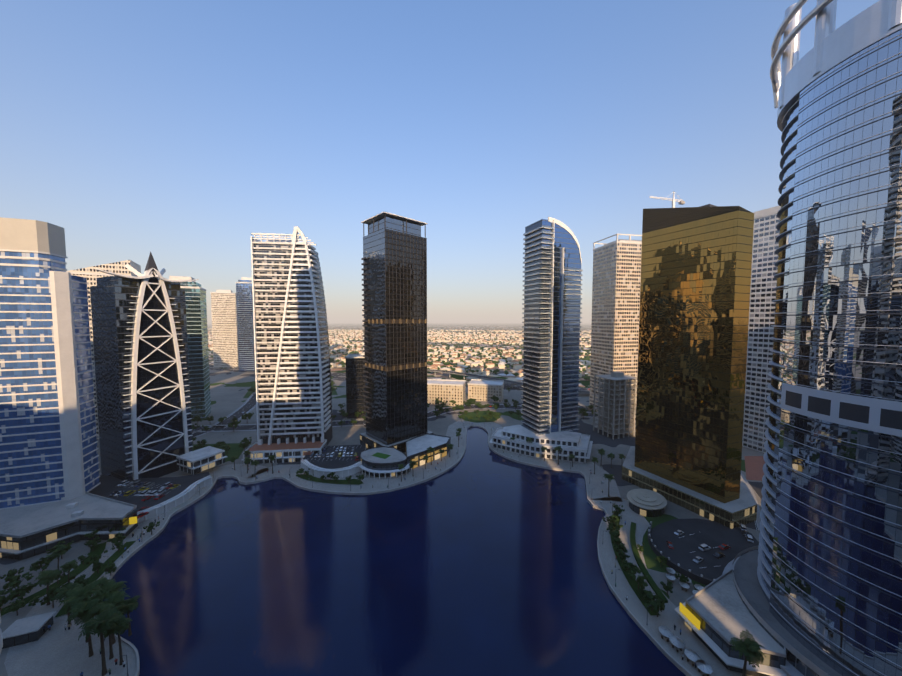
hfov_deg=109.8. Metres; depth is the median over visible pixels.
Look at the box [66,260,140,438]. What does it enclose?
beige tower arc
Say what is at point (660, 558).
tree
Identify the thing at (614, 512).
tree
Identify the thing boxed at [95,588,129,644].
palm
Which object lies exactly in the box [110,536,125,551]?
tree
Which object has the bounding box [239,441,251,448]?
tree
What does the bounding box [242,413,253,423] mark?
tree
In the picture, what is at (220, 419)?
tree
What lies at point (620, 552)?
tree
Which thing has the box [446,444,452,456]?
palm
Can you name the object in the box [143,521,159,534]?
tree
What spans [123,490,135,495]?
car
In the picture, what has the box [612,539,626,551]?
tree
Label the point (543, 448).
palm
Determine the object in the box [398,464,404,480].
palm
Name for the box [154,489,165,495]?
car
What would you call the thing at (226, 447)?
tree
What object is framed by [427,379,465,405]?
building
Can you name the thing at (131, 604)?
palm
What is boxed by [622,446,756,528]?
gold tower podium
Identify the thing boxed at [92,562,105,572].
tree
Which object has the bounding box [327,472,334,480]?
tree
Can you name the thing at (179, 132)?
sky
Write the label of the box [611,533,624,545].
tree
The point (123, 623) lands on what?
palm
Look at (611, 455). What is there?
palm
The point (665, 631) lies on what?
parasol
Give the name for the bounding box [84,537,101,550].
tree
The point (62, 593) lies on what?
palm
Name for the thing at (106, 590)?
palm
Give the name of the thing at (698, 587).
cafe set
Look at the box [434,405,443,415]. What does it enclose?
tree
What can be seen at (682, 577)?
tree
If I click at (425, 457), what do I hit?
palm
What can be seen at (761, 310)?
striped white tower
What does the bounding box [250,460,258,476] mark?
palm
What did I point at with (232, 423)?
tree
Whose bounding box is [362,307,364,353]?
tower
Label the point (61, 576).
tree
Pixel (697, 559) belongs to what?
car
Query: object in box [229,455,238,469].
palm
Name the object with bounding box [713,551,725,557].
car
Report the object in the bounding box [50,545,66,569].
palm
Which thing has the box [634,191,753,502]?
gold tower
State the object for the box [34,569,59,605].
palm
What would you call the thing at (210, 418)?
tree
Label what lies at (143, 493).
car
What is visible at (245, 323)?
tower
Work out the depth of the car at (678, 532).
140.31 m
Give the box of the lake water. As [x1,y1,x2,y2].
[97,427,685,675]
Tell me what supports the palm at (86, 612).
on the promenade
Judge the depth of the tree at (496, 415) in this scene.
298.71 m
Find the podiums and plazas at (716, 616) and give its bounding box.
[0,366,788,675]
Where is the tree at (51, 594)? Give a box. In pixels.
[28,584,64,607]
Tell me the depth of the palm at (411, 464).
191.92 m
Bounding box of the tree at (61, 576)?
[53,570,66,583]
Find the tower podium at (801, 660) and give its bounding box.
[722,546,841,675]
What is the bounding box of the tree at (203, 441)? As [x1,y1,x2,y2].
[197,439,206,444]
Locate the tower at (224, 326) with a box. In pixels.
[210,290,238,368]
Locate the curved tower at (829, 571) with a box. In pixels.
[757,0,901,675]
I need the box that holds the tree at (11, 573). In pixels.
[0,567,23,581]
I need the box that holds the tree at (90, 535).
[84,530,98,539]
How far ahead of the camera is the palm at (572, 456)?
206.42 m
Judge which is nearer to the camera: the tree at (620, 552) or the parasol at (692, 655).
the parasol at (692, 655)
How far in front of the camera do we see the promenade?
118.52 m
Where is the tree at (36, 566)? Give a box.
[30,555,55,572]
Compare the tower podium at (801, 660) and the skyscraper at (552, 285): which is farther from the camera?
the skyscraper at (552, 285)
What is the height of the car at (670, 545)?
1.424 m
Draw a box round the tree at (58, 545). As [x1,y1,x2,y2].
[46,540,73,558]
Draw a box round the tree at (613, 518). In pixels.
[602,514,619,526]
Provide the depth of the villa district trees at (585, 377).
879.75 m
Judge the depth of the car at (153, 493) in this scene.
165.14 m
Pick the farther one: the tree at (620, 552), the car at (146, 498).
the car at (146, 498)
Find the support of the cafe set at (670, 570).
on the ground
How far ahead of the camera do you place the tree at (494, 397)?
360.53 m
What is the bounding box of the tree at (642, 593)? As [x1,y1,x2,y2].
[635,587,651,599]
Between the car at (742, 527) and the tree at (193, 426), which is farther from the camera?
the tree at (193, 426)
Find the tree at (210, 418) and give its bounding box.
[205,416,213,424]
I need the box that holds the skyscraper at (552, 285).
[521,217,582,434]
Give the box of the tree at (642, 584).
[628,568,647,588]
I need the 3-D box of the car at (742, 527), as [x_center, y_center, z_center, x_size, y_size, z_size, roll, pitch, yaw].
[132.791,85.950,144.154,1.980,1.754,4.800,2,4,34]
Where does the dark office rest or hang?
on the ground
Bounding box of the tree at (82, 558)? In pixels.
[78,553,89,563]
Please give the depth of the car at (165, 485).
173.22 m
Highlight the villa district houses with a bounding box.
[207,328,590,376]
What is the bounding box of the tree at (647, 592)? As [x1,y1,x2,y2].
[643,590,661,610]
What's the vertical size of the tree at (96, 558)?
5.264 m
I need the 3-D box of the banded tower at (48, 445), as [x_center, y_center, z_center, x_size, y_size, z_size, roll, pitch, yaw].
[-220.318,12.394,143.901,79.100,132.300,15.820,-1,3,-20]
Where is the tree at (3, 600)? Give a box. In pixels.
[0,589,15,610]
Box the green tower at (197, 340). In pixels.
[169,276,210,421]
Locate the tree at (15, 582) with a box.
[0,572,33,594]
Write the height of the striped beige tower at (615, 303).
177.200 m
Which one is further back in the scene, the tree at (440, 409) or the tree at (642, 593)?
the tree at (440, 409)
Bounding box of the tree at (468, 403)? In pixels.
[465,399,476,409]
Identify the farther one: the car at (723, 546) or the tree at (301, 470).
the tree at (301, 470)
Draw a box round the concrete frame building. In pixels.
[593,371,636,439]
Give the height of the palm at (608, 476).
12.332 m
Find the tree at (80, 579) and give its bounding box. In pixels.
[61,573,89,587]
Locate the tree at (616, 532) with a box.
[607,526,619,537]
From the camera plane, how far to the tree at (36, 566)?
117.81 m
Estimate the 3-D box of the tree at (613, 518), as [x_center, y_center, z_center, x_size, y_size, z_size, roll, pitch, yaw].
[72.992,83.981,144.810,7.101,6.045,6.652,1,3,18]
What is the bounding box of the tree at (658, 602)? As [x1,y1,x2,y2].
[645,593,664,616]
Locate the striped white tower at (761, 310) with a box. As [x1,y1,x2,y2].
[742,206,780,452]
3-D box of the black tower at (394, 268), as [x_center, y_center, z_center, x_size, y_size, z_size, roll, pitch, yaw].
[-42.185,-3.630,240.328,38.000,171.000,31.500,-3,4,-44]
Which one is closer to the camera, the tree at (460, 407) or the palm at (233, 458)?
the palm at (233, 458)
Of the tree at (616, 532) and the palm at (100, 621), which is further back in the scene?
the tree at (616, 532)
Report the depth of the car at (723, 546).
131.56 m
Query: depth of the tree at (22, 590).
105.71 m
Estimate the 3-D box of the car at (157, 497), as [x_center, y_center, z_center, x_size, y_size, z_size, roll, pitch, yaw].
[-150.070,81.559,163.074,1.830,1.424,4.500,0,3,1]
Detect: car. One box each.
[117,480,129,485]
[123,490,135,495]
[130,480,141,486]
[137,512,148,517]
[139,490,150,495]
[141,496,153,500]
[143,482,154,486]
[149,490,158,495]
[153,495,163,499]
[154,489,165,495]
[161,482,171,488]
[666,541,673,548]
[674,530,684,535]
[693,556,703,563]
[698,544,710,551]
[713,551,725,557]
[718,543,730,549]
[739,524,746,530]
[745,534,753,542]
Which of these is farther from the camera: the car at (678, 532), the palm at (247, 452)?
the palm at (247, 452)
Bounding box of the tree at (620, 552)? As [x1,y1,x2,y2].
[616,547,629,559]
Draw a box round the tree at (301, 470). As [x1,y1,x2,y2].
[296,468,303,473]
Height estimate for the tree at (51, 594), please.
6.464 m
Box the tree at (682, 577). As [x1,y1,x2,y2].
[675,572,688,582]
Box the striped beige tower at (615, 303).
[590,234,641,413]
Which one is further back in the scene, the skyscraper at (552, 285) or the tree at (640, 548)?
the skyscraper at (552, 285)
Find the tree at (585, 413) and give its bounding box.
[578,410,587,418]
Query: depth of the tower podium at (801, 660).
91.77 m
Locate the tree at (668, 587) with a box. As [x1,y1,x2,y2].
[660,580,672,595]
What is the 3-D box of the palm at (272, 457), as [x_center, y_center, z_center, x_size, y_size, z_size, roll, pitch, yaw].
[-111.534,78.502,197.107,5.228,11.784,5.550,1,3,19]
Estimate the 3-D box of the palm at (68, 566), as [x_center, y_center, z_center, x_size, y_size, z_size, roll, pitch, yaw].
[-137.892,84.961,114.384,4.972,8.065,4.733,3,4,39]
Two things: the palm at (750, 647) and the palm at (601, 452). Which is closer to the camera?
the palm at (750, 647)
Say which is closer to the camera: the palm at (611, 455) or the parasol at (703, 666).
the parasol at (703, 666)
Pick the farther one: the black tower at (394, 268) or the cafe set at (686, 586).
the black tower at (394, 268)
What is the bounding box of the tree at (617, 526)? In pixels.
[608,522,622,529]
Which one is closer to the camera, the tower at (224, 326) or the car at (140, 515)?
the car at (140, 515)
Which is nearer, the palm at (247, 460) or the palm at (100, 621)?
the palm at (100, 621)
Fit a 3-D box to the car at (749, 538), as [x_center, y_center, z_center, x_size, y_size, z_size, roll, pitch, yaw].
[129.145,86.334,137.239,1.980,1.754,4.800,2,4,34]
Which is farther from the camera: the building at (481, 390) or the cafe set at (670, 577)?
the building at (481, 390)
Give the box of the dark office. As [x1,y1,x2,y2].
[345,354,365,418]
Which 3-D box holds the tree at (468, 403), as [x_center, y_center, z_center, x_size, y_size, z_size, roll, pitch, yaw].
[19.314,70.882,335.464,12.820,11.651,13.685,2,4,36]
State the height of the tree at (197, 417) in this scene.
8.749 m
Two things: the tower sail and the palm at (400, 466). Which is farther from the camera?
the tower sail
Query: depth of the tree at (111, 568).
117.84 m
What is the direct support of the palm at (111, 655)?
on the promenade
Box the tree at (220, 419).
[218,417,226,424]
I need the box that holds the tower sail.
[251,226,332,444]
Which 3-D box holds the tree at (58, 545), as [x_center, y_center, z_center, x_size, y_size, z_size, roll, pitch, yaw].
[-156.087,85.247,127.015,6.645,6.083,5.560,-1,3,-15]
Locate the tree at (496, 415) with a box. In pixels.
[493,413,500,418]
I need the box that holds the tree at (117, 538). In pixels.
[107,532,122,542]
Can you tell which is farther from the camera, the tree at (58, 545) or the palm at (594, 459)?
the palm at (594, 459)
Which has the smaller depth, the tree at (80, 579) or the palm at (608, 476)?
the tree at (80, 579)
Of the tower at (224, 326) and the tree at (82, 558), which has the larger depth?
the tower at (224, 326)
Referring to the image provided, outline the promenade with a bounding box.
[4,420,750,675]
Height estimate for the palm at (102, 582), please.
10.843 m
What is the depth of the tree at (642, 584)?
111.06 m
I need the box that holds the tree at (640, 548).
[636,543,643,552]
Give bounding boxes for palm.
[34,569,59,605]
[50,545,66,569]
[53,582,81,626]
[58,578,104,642]
[60,559,77,582]
[67,598,101,656]
[78,605,123,675]
[94,576,114,613]
[94,580,127,604]
[94,610,125,659]
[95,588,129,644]
[105,615,132,664]
[118,595,139,635]
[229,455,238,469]
[243,450,250,466]
[244,457,250,472]
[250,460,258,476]
[267,455,275,473]
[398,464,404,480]
[409,461,416,475]
[423,455,427,468]
[427,447,434,464]
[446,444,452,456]
[541,446,546,460]
[554,446,562,464]
[568,454,574,466]
[592,456,598,473]
[596,448,605,465]
[603,474,615,496]
[607,453,614,467]
[729,629,764,675]
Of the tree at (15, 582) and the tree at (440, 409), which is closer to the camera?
the tree at (15, 582)
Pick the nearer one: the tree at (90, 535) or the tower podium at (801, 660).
the tower podium at (801, 660)
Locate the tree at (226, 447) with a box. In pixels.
[220,445,229,450]
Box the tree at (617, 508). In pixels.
[613,504,624,511]
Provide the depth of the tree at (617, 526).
140.01 m
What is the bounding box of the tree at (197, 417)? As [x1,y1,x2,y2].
[191,414,204,422]
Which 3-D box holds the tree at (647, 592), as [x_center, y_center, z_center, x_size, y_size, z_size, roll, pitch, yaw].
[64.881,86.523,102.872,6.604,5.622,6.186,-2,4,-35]
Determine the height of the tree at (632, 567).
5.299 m
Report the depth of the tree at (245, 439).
242.36 m
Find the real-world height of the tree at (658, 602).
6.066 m
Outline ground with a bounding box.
[0,321,763,675]
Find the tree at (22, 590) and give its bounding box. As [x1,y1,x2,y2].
[6,582,37,600]
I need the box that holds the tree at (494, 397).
[490,395,498,402]
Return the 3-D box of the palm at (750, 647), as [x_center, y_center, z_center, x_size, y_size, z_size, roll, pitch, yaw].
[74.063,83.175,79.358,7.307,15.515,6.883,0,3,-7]
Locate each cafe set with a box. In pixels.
[666,567,675,575]
[666,574,675,581]
[679,582,689,591]
[694,584,703,590]
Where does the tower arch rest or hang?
on the ground
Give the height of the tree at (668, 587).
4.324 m
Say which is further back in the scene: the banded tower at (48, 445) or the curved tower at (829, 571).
the banded tower at (48, 445)
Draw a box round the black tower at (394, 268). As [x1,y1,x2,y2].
[361,212,427,444]
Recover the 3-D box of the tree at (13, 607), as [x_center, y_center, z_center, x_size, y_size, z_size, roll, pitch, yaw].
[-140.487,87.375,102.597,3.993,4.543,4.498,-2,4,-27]
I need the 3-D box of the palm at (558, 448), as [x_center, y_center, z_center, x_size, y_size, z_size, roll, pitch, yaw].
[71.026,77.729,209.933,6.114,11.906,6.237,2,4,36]
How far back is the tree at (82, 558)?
123.21 m
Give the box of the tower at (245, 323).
[236,277,254,371]
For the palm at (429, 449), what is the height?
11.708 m
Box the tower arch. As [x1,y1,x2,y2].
[90,252,198,480]
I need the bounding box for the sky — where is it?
[0,0,879,320]
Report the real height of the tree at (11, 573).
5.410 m
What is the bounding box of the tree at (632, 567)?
[621,562,638,578]
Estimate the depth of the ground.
272.12 m
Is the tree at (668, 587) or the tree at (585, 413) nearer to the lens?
the tree at (668, 587)
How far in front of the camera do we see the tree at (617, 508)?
153.85 m
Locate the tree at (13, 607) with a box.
[4,598,25,615]
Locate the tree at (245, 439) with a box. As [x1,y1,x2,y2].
[241,437,251,441]
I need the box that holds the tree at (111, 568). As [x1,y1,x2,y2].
[102,559,116,575]
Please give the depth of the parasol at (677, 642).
91.61 m
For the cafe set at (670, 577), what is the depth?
115.49 m
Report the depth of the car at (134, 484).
175.02 m
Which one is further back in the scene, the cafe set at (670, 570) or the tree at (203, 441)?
the tree at (203, 441)
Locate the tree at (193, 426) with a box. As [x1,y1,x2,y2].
[191,423,199,432]
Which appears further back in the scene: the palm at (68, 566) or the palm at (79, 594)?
the palm at (68, 566)
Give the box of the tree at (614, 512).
[612,510,620,516]
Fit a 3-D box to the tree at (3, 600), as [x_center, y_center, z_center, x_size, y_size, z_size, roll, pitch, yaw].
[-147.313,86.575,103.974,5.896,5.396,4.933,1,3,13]
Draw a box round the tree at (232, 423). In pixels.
[228,420,240,431]
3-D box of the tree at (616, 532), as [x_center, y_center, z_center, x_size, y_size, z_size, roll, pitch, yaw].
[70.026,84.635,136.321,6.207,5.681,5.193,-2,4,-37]
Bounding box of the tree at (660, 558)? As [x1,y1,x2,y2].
[655,556,667,564]
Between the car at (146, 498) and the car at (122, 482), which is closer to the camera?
the car at (146, 498)
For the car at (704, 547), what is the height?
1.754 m
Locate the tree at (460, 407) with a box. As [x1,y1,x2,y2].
[456,404,463,409]
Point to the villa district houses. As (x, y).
(460, 367)
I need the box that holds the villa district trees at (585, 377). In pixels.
[208,328,590,380]
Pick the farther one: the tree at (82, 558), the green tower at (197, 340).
the green tower at (197, 340)
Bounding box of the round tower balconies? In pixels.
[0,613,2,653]
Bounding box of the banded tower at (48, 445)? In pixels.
[0,217,100,509]
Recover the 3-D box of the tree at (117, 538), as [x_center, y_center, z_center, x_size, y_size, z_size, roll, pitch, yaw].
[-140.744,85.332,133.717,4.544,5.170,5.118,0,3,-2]
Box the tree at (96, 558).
[85,550,107,564]
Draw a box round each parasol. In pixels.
[659,625,672,641]
[669,636,684,651]
[684,648,700,666]
[695,659,712,675]
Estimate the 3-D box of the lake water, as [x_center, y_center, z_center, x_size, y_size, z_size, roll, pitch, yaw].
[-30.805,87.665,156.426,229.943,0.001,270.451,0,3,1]
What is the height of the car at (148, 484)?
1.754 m

